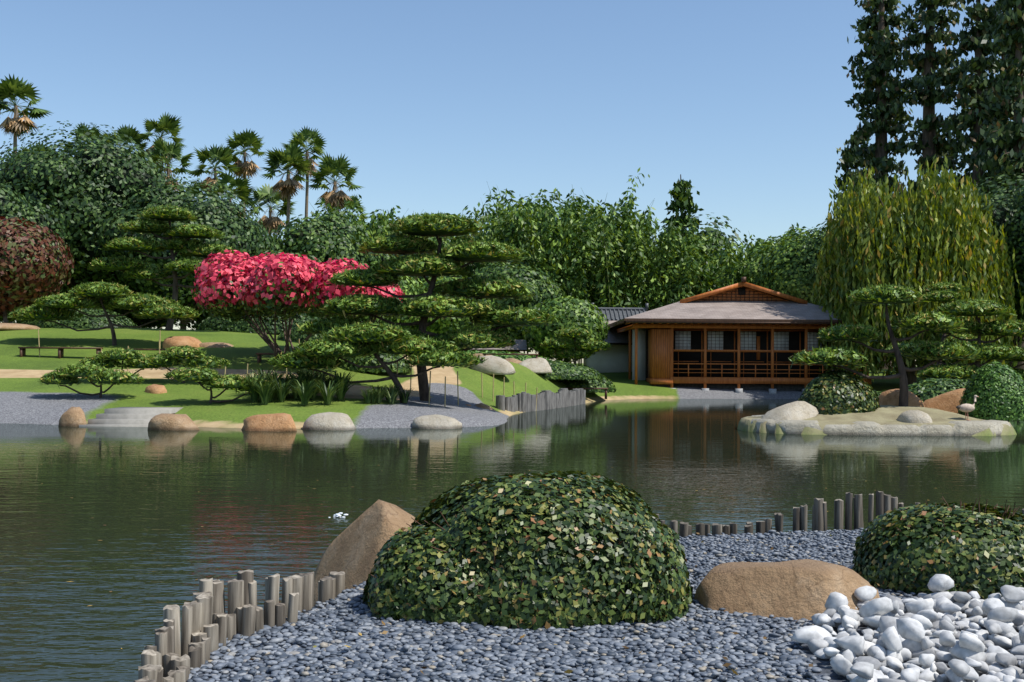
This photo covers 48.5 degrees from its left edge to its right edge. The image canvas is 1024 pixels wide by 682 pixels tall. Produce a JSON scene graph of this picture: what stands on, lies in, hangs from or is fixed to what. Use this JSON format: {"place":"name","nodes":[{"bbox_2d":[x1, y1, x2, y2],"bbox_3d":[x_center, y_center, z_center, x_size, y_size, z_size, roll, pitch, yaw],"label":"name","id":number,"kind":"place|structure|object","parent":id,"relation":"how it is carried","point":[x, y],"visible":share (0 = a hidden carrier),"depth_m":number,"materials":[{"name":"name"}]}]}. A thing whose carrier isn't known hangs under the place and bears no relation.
{"place":"outdoors","nodes":[
{"label":"outdoors","id":0,"kind":"place"},
{"bbox_2d":[0,0,1013,365],"label":"sky","id":1,"kind":"structure","parent":0,"point":[433,103],"materials":[{"name":"blue"}]},
{"bbox_2d":[0,328,1020,681],"bbox_3d":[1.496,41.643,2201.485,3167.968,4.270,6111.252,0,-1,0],"label":"terrain","id":2,"kind":"structure","parent":0,"point":[26,396],"depth_m":40.64,"materials":[{"name":"plant"}]},
{"bbox_2d":[0,323,39,329],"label":"lawn boulder","id":3,"kind":"object","parent":2,"relation":"on","point":[10,326],"visible":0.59,"depth_m":54.32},
{"bbox_2d":[0,74,53,322],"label":"palm","id":4,"kind":"object","parent":2,"relation":"on","point":[11,89],"visible":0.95,"depth_m":129.79,"materials":[{"name":"green plant"}]},
{"bbox_2d":[0,183,69,313],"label":"tree","id":5,"kind":"object","parent":2,"relation":"on","point":[10,209],"visible":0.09,"depth_m":61.65,"materials":[{"name":"green plant"}]},
{"bbox_2d":[0,216,74,322],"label":"tree","id":6,"kind":"object","parent":2,"relation":"on","point":[28,271],"visible":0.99,"depth_m":55.83,"materials":[{"name":"red plant"}]},
{"bbox_2d":[18,347,102,357],"bbox_3d":[-18.639,0.537,46.998,3.349,0.570,0.400,0,-1,0],"label":"bench","id":7,"kind":"object","parent":2,"relation":"on","point":[60,352],"visible":0.71,"depth_m":46.80,"materials":[{"name":"brown wood"}]},
{"bbox_2d":[58,407,86,426],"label":"shore boulder","id":8,"kind":"object","parent":2,"relation":"on","point":[73,416],"visible":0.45,"depth_m":33.90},
{"bbox_2d":[19,308,135,327],"bbox_3d":[-23.601,-1.056,62.029,6.589,1.731,4.480,0,-1,0],"label":"hedge","id":9,"kind":"object","parent":2,"relation":"on","point":[85,321],"visible":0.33,"depth_m":60.58,"materials":[{"name":"green plant"}]},
{"bbox_2d":[61,123,104,153],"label":"palm","id":10,"kind":"object","parent":2,"relation":"on","point":[79,128],"visible":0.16,"depth_m":175.40,"materials":[{"name":"green plant"}]},
{"bbox_2d":[38,363,144,397],"bbox_3d":[-14.234,1.478,38.530,3.685,1.496,1.676,0,-1,0],"label":"pine","id":11,"kind":"object","parent":2,"relation":"on","point":[70,374],"visible":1,"depth_m":38.13,"materials":[{"name":"green plant"}]},
{"bbox_2d":[0,121,186,313],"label":"tree","id":12,"kind":"object","parent":2,"relation":"on","point":[82,189],"visible":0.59,"depth_m":68.38,"materials":[{"name":"green plant"}]},
{"bbox_2d":[8,280,199,345],"bbox_3d":[-17.898,-1.095,49.986,8.360,3.207,2.992,0,-1,0],"label":"pine","id":13,"kind":"object","parent":2,"relation":"on","point":[60,305],"visible":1,"depth_m":49.53,"materials":[{"name":"green plant"}]},
{"bbox_2d":[67,268,177,328],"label":"tree","id":14,"kind":"object","parent":2,"relation":"on","point":[137,321],"visible":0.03,"depth_m":74.02,"materials":[{"name":"green plant"}]},
{"bbox_2d":[76,348,170,373],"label":"pine tree","id":15,"kind":"object","parent":2,"relation":"on","point":[130,357],"visible":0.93,"depth_m":41.64,"materials":[{"name":"green plant"}]},
{"bbox_2d":[101,124,147,158],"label":"palm","id":16,"kind":"object","parent":2,"relation":"on","point":[129,131],"visible":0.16,"depth_m":159.13,"materials":[{"name":"green plant"}]},
{"bbox_2d":[79,407,182,426],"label":"concrete steps","id":17,"kind":"structure","parent":2,"relation":"on","point":[128,417],"depth_m":34.66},
{"bbox_2d":[145,384,166,393],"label":"boulder","id":18,"kind":"object","parent":2,"relation":"on","point":[155,389],"visible":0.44,"depth_m":39.69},
{"bbox_2d":[136,111,186,328],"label":"palm","id":19,"kind":"object","parent":2,"relation":"on","point":[165,123],"visible":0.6,"depth_m":158.95,"materials":[{"name":"green plant"}]},
{"bbox_2d":[87,204,237,330],"bbox_3d":[-16.854,-3.522,56.024,8.104,6.443,3.198,0,-1,0],"label":"pine","id":20,"kind":"object","parent":2,"relation":"on","point":[135,268],"visible":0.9,"depth_m":55.64,"materials":[{"name":"green plant"}]},
{"bbox_2d":[143,135,194,191],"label":"palm","id":21,"kind":"object","parent":2,"relation":"on","point":[167,150],"visible":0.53,"depth_m":149.64,"materials":[{"name":"green plant"}]},
{"bbox_2d":[162,336,201,348],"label":"boulder","id":22,"kind":"object","parent":2,"relation":"on","point":[172,341],"visible":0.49,"depth_m":49.14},
{"bbox_2d":[93,176,273,329],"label":"tree","id":23,"kind":"object","parent":2,"relation":"on","point":[221,215],"visible":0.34,"depth_m":67.71,"materials":[{"name":"green plant"}]},
{"bbox_2d":[138,345,232,382],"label":"pine","id":24,"kind":"object","parent":2,"relation":"on","point":[171,356],"visible":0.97,"depth_m":41.69,"materials":[{"name":"green plant"}]},
{"bbox_2d":[184,180,211,203],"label":"palm","id":25,"kind":"object","parent":2,"relation":"on","point":[194,187],"visible":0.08,"depth_m":168.30,"materials":[{"name":"green plant"}]},
{"bbox_2d":[186,143,240,193],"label":"palm","id":26,"kind":"object","parent":2,"relation":"on","point":[219,154],"visible":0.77,"depth_m":165.02,"materials":[{"name":"green plant"}]},
{"bbox_2d":[199,342,232,347],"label":"boulder","id":27,"kind":"object","parent":2,"relation":"on","point":[215,345],"visible":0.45,"depth_m":49.49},
{"bbox_2d":[163,365,271,402],"bbox_3d":[-9.629,1.575,37.507,3.750,1.569,1.754,0,-1,0],"label":"pine","id":28,"kind":"object","parent":2,"relation":"on","point":[211,379],"visible":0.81,"depth_m":37.16,"materials":[{"name":"green plant"}]},
{"bbox_2d":[162,592,298,681],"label":"pilings","id":29,"kind":"object","parent":2,"relation":"on","point":[204,644],"visible":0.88,"depth_m":6.55,"materials":[{"name":"grey wood"}]},
{"bbox_2d":[175,219,287,329],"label":"tree","id":30,"kind":"object","parent":2,"relation":"on","point":[276,245],"visible":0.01,"depth_m":72.46,"materials":[{"name":"green plant"}]},
{"bbox_2d":[209,171,256,217],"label":"palm","id":31,"kind":"object","parent":2,"relation":"on","point":[242,192],"visible":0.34,"depth_m":149.26,"materials":[{"name":"green plant"}]},
{"bbox_2d":[134,570,344,681],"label":"pilings","id":32,"kind":"object","parent":2,"relation":"on","point":[204,604],"visible":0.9,"depth_m":6.78,"materials":[{"name":"grey wood"}]},
{"bbox_2d":[223,128,266,217],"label":"palm","id":33,"kind":"object","parent":2,"relation":"on","point":[247,140],"visible":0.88,"depth_m":169.40,"materials":[{"name":"green plant"}]},
{"bbox_2d":[197,305,310,334],"bbox_3d":[-13.400,-1.216,60.022,6.362,1.846,4.043,0,-1,0],"label":"hedge","id":34,"kind":"object","parent":2,"relation":"on","point":[209,323],"visible":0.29,"depth_m":58.30,"materials":[{"name":"green plant"}]},
{"bbox_2d":[241,413,296,430],"bbox_3d":[-6.978,2.381,32.810,1.806,0.639,1.411,0,-1,0],"label":"shore boulder","id":35,"kind":"object","parent":2,"relation":"on","point":[274,422],"visible":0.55,"depth_m":32.40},
{"bbox_2d":[248,183,295,235],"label":"palm","id":36,"kind":"object","parent":2,"relation":"on","point":[264,195],"visible":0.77,"depth_m":159.82,"materials":[{"name":"green plant"}]},
{"bbox_2d":[220,249,325,308],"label":"tree","id":37,"kind":"object","parent":2,"relation":"on","point":[299,255],"visible":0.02,"depth_m":72.25,"materials":[{"name":"green plant"}]},
{"bbox_2d":[259,142,311,231],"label":"palm","id":38,"kind":"object","parent":2,"relation":"on","point":[291,155],"visible":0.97,"depth_m":149.21,"materials":[{"name":"green plant"}]},
{"bbox_2d":[191,249,381,359],"bbox_3d":[-9.288,-1.283,45.441,6.004,4.968,8.644,1,-1,-42],"label":"crape myrtle","id":39,"kind":"object","parent":2,"relation":"on","point":[234,285],"visible":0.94,"depth_m":44.11,"materials":[{"name":"pink plant"}]},
{"bbox_2d":[38,328,537,407],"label":"stakes","id":40,"kind":"object","parent":2,"relation":"on","point":[397,377],"visible":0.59,"depth_m":42.99,"materials":[{"name":"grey wood"}]},
{"bbox_2d":[282,126,325,219],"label":"palm","id":41,"kind":"object","parent":2,"relation":"on","point":[306,134],"visible":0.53,"depth_m":163.98,"materials":[{"name":"green plant"}]},
{"bbox_2d":[277,316,361,342],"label":"hedge","id":42,"kind":"object","parent":2,"relation":"on","point":[295,336],"visible":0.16,"depth_m":53.85,"materials":[{"name":"green plant"}]},
{"bbox_2d":[238,367,413,404],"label":"grass clumps","id":43,"kind":"object","parent":2,"relation":"on","point":[304,387],"visible":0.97,"depth_m":37.60,"materials":[{"name":"plant"}]},
{"bbox_2d":[302,412,355,429],"bbox_3d":[-5.314,2.408,33.417,1.718,0.636,1.267,0,-1,0],"label":"shore boulder","id":44,"kind":"object","parent":2,"relation":"on","point":[330,421],"visible":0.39,"depth_m":33.00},
{"bbox_2d":[267,212,396,269],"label":"tree","id":45,"kind":"object","parent":2,"relation":"on","point":[325,237],"visible":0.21,"depth_m":75.42,"materials":[{"name":"green plant"}]},
{"bbox_2d":[307,151,362,212],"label":"palm","id":46,"kind":"object","parent":2,"relation":"on","point":[334,168],"visible":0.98,"depth_m":149.22,"materials":[{"name":"green plant"}]},
{"bbox_2d":[325,194,368,223],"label":"palm","id":47,"kind":"object","parent":2,"relation":"on","point":[356,203],"visible":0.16,"depth_m":169.85,"materials":[{"name":"green plant"}]},
{"bbox_2d":[306,311,392,324],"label":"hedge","id":48,"kind":"object","parent":2,"relation":"on","point":[311,315],"visible":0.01,"depth_m":68.40,"materials":[{"name":"green plant"}]},
{"bbox_2d":[304,285,404,338],"bbox_3d":[-7.120,-0.887,49.221,4.586,3.894,4.257,1,-1,-30],"label":"crape myrtle","id":49,"kind":"object","parent":2,"relation":"on","point":[393,289],"visible":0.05,"depth_m":48.80,"materials":[{"name":"pink plant"}]},
{"bbox_2d":[313,499,414,606],"bbox_3d":[-0.951,1.850,8.963,1.446,1.187,1.138,0,-1,0],"label":"boulder","id":50,"kind":"object","parent":2,"relation":"on","point":[355,547],"visible":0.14,"depth_m":8.95,"materials":[{"name":"stone"}]},
{"bbox_2d":[337,352,410,373],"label":"hedge","id":51,"kind":"object","parent":2,"relation":"on","point":[372,361],"visible":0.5,"depth_m":46.06,"materials":[{"name":"green plant"}]},
{"bbox_2d":[266,320,486,403],"bbox_3d":[-4.582,0.850,38.410,7.575,3.093,3.040,0,-1,0],"label":"pine","id":52,"kind":"object","parent":2,"relation":"on","point":[363,339],"visible":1,"depth_m":37.95,"materials":[{"name":"green plant"}]},
{"bbox_2d":[353,261,425,329],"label":"tree","id":53,"kind":"object","parent":2,"relation":"on","point":[404,287],"visible":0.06,"depth_m":72.38,"materials":[{"name":"green plant"}]},
{"bbox_2d":[295,211,560,400],"bbox_3d":[-3.008,-1.116,40.947,9.560,7.145,3.989,0,-1,0],"label":"pine","id":54,"kind":"object","parent":2,"relation":"on","point":[446,302],"visible":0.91,"depth_m":40.39,"materials":[{"name":"green plant"}]},
{"bbox_2d":[412,414,461,428],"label":"shore boulder","id":55,"kind":"object","parent":2,"relation":"on","point":[435,421],"visible":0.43,"depth_m":34.04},
{"bbox_2d":[407,274,501,350],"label":"tree","id":56,"kind":"object","parent":2,"relation":"on","point":[439,325],"visible":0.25,"depth_m":73.39,"materials":[{"name":"green plant"}]},
{"bbox_2d":[469,355,515,374],"bbox_3d":[-0.819,1.050,49.788,1.873,0.838,1.523,0,-1,36],"label":"boulder","id":57,"kind":"object","parent":2,"relation":"on","point":[492,365],"visible":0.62,"depth_m":49.20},
{"bbox_2d":[471,340,526,351],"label":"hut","id":58,"kind":"object","parent":2,"relation":"on","point":[520,345],"visible":0.26,"depth_m":69.54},
{"bbox_2d":[464,350,550,360],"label":"hedge","id":59,"kind":"object","parent":2,"relation":"on","point":[521,357],"visible":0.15,"depth_m":63.70,"materials":[{"name":"green plant"}]},
{"bbox_2d":[41,466,975,675],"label":"litter leaves","id":60,"kind":"object","parent":2,"relation":"on","point":[568,671],"visible":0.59,"depth_m":6.42,"materials":[{"name":"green plant"}]},
{"bbox_2d":[469,262,567,352],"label":"tree","id":61,"kind":"object","parent":2,"relation":"on","point":[541,289],"visible":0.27,"depth_m":75.87,"materials":[{"name":"green plant"}]},
{"bbox_2d":[519,357,551,372],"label":"boulder","id":62,"kind":"object","parent":2,"relation":"on","point":[537,365],"visible":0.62,"depth_m":55.46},
{"bbox_2d":[495,388,585,411],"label":"shore pilings","id":63,"kind":"object","parent":2,"relation":"on","point":[546,400],"depth_m":47.60,"materials":[{"name":"wood"}]},
{"bbox_2d":[406,470,688,629],"bbox_3d":[0.093,1.366,7.870,2.224,0.890,1.787,0,-1,0],"label":"bush","id":64,"kind":"object","parent":2,"relation":"on","point":[541,544],"visible":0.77,"depth_m":7.27,"materials":[{"name":"green plant"}]},
{"bbox_2d":[362,525,500,623],"bbox_3d":[-0.428,1.518,7.646,1.182,0.568,1.068,0,-1,0],"label":"bush","id":65,"kind":"object","parent":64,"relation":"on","point":[417,576],"visible":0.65,"depth_m":7.26,"materials":[{"name":"green plant"}]},
{"bbox_2d":[597,517,692,621],"bbox_3d":[0.731,1.496,7.764,1.036,0.632,1.152,0,-1,0],"label":"bush","id":66,"kind":"object","parent":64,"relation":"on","point":[688,587],"visible":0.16,"depth_m":7.51,"materials":[{"name":"green plant"}]},
{"bbox_2d":[187,588,917,681],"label":"pebbles","id":67,"kind":"object","parent":2,"relation":"on","point":[549,641],"visible":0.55,"depth_m":6.43,"materials":[{"name":"gravel"}]},
{"bbox_2d":[191,528,914,681],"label":"pebbles","id":68,"kind":"object","parent":2,"relation":"on","point":[508,639],"visible":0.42,"depth_m":6.61,"materials":[{"name":"gravel"}]},
{"bbox_2d":[521,295,609,362],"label":"tree","id":69,"kind":"object","parent":2,"relation":"on","point":[573,312],"visible":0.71,"depth_m":68.43,"materials":[{"name":"green plant"}]},
{"bbox_2d":[539,360,602,380],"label":"hedge","id":70,"kind":"object","parent":2,"relation":"on","point":[562,370],"visible":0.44,"depth_m":56.89,"materials":[{"name":"green plant"}]},
{"bbox_2d":[539,326,610,363],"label":"pine tree","id":71,"kind":"object","parent":2,"relation":"on","point":[574,352],"visible":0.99,"depth_m":65.62,"materials":[{"name":"green plant"}]},
{"bbox_2d":[557,375,616,392],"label":"hedge","id":72,"kind":"object","parent":2,"relation":"on","point":[604,382],"visible":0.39,"depth_m":58.84,"materials":[{"name":"green plant"}]},
{"bbox_2d":[309,168,877,372],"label":"bamboo grove","id":73,"kind":"object","parent":2,"relation":"on","point":[597,257],"visible":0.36,"depth_m":83.81,"materials":[{"name":"green plant"}]},
{"bbox_2d":[583,303,654,372],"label":"annex building","id":74,"kind":"structure","parent":2,"relation":"on","point":[614,357],"depth_m":76.00,"materials":[{"name":"paint"}]},
{"bbox_2d":[355,529,911,593],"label":"pebbles","id":75,"kind":"object","parent":2,"relation":"on","point":[735,545],"visible":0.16,"depth_m":10.10,"materials":[{"name":"gravel"}]},
{"bbox_2d":[661,174,702,244],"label":"pointed conifer","id":76,"kind":"object","parent":2,"relation":"on","point":[682,198],"visible":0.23,"depth_m":93.78,"materials":[{"name":"green plant"}]},
{"bbox_2d":[651,208,751,261],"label":"tree","id":77,"kind":"object","parent":2,"relation":"on","point":[708,231],"visible":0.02,"depth_m":122.81,"materials":[{"name":"green plant"}]},
{"bbox_2d":[606,277,871,393],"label":"tea house","id":78,"kind":"structure","parent":2,"relation":"on","point":[742,335],"depth_m":67.54,"materials":[{"name":"brown wood"}]},
{"bbox_2d":[735,240,790,288],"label":"tree","id":79,"kind":"object","parent":2,"relation":"on","point":[754,270],"visible":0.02,"depth_m":82.68,"materials":[{"name":"green plant"}]},
{"bbox_2d":[739,233,814,264],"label":"tree","id":80,"kind":"object","parent":2,"relation":"on","point":[772,240],"depth_m":91.63,"materials":[{"name":"green plant"}]},
{"bbox_2d":[694,559,879,620],"bbox_3d":[1.892,1.711,7.738,1.266,0.433,1.050,0,-1,0],"label":"flat boulder","id":81,"kind":"object","parent":2,"relation":"on","point":[799,589],"visible":0.55,"depth_m":7.53,"materials":[{"name":"stone"}]},
{"bbox_2d":[756,401,818,431],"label":"boulder","id":82,"kind":"structure","parent":2,"relation":"on","point":[799,410],"depth_m":33.35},
{"bbox_2d":[756,226,823,302],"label":"tree","id":83,"kind":"object","parent":2,"relation":"on","point":[781,265],"visible":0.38,"depth_m":78.48,"materials":[{"name":"green plant"}]},
{"bbox_2d":[795,215,838,303],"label":"tree","id":84,"kind":"object","parent":2,"relation":"on","point":[813,266],"visible":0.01,"depth_m":77.07,"materials":[{"name":"green plant"}]},
{"bbox_2d":[653,491,1023,537],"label":"pilings","id":85,"kind":"object","parent":2,"relation":"on","point":[885,503],"visible":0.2,"depth_m":11.29,"materials":[{"name":"grey wood"}]},
{"bbox_2d":[798,368,880,414],"bbox_3d":[9.842,1.598,34.620,2.717,1.559,2.069,0,-1,0],"label":"island bush","id":86,"kind":"object","parent":2,"relation":"on","point":[837,392],"visible":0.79,"depth_m":33.94,"materials":[{"name":"green plant"}]},
{"bbox_2d":[835,125,870,217],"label":"conifer","id":87,"kind":"object","parent":2,"relation":"on","point":[848,164],"visible":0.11,"depth_m":117.82,"materials":[{"name":"green plant"}]},
{"bbox_2d":[842,0,918,368],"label":"conifer","id":88,"kind":"object","parent":2,"relation":"on","point":[879,38],"visible":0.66,"depth_m":99.79,"materials":[{"name":"green plant"}]},
{"bbox_2d":[751,415,1010,435],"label":"rock island","id":89,"kind":"structure","parent":2,"relation":"on","point":[965,428],"depth_m":32.29,"materials":[{"name":"stone"}]},
{"bbox_2d":[789,283,982,405],"bbox_3d":[11.555,0.344,34.951,6.214,4.312,2.496,0,-1,0],"label":"island pine","id":90,"kind":"object","parent":2,"relation":"on","point":[893,294],"visible":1,"depth_m":34.68,"materials":[{"name":"green plant"}]},
{"bbox_2d":[879,389,924,406],"bbox_3d":[12.377,2.032,36.524,1.704,0.998,1.372,0,-1,0],"label":"boulder","id":91,"kind":"object","parent":2,"relation":"on","point":[889,397],"visible":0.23,"depth_m":36.15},
{"bbox_2d":[791,574,1023,681],"bbox_3d":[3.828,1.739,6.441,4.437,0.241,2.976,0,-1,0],"label":"white rocks","id":92,"kind":"object","parent":2,"relation":"on","point":[817,639],"visible":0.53,"depth_m":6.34,"materials":[{"name":"stone"}]},
{"bbox_2d":[897,410,931,422],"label":"island rock","id":93,"kind":"object","parent":2,"relation":"on","point":[913,416],"visible":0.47,"depth_m":32.70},
{"bbox_2d":[810,154,1023,388],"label":"willow","id":94,"kind":"object","parent":2,"relation":"on","point":[874,239],"visible":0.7,"depth_m":63.02,"materials":[{"name":"green plant"}]},
{"bbox_2d":[881,0,973,365],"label":"conifer","id":95,"kind":"object","parent":2,"relation":"on","point":[931,140],"visible":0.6,"depth_m":95.72,"materials":[{"name":"green plant"}]},
{"bbox_2d":[852,496,1023,599],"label":"bush","id":96,"kind":"object","parent":2,"relation":"on","point":[969,547],"visible":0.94,"depth_m":8.27,"materials":[{"name":"green plant"}]},
{"bbox_2d":[908,377,969,401],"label":"hedge","id":97,"kind":"object","parent":2,"relation":"on","point":[922,390],"visible":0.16,"depth_m":46.10,"materials":[{"name":"green plant"}]},
{"bbox_2d":[923,388,965,412],"bbox_3d":[14.394,2.054,36.979,1.799,1.069,1.794,-1,-1,41],"label":"boulder","id":98,"kind":"object","parent":2,"relation":"on","point":[949,401],"visible":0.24,"depth_m":36.60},
{"bbox_2d":[912,281,981,365],"bbox_3d":[23.289,0.290,60.471,4.090,6.928,6.162,0,-1,0],"label":"pine","id":99,"kind":"object","parent":2,"relation":"on","point":[944,291],"visible":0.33,"depth_m":59.48,"materials":[{"name":"green plant"}]},
{"bbox_2d":[885,297,1023,383],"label":"pine","id":100,"kind":"object","parent":2,"relation":"on","point":[983,308],"visible":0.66,"depth_m":51.33,"materials":[{"name":"green plant"}]},
{"bbox_2d":[956,395,977,419],"bbox_3d":[13.321,1.947,33.275,0.726,0.740,0.260,1,-1,-10],"label":"bird","id":101,"kind":"object","parent":2,"relation":"on","point":[966,407],"visible":1,"depth_m":33.20},
{"bbox_2d":[933,0,1012,192],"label":"conifer","id":102,"kind":"object","parent":2,"relation":"on","point":[981,44],"visible":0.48,"depth_m":91.71,"materials":[{"name":"green plant"}]},
{"bbox_2d":[957,362,1023,420],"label":"trimmed bush","id":103,"kind":"object","parent":2,"relation":"on","point":[997,390],"visible":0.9,"depth_m":34.51,"materials":[{"name":"green plant"}]},
{"bbox_2d":[959,0,1023,368],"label":"conifer","id":104,"kind":"object","parent":2,"relation":"on","point":[1004,156],"visible":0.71,"depth_m":83.72,"materials":[{"name":"green plant"}]},
{"bbox_2d":[961,173,1023,366],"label":"tree","id":105,"kind":"object","parent":2,"relation":"on","point":[1000,217],"visible":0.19,"depth_m":65.88,"materials":[{"name":"green plant"}]},
{"bbox_2d":[983,1,1023,363],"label":"conifer","id":106,"kind":"object","parent":2,"relation":"on","point":[1001,54],"visible":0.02,"depth_m":117.97,"materials":[{"name":"green plant"}]},
{"bbox_2d":[993,179,1023,318],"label":"tree","id":107,"kind":"object","parent":2,"relation":"on","point":[1018,198],"visible":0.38,"depth_m":64.73,"materials":[{"name":"green plant"}]},
{"bbox_2d":[0,399,1023,681],"bbox_3d":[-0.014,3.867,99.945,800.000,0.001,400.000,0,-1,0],"label":"pond water","id":108,"kind":"structure","parent":0,"point":[144,525],"depth_m":18.59,"materials":[{"name":"liquid"}]},
{"bbox_2d":[147,413,198,430],"bbox_3d":[-9.628,2.379,32.736,1.594,0.602,1.051,0,-1,0],"label":"shore boulder","id":109,"kind":"object","parent":108,"relation":"in","point":[177,422],"visible":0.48,"depth_m":32.31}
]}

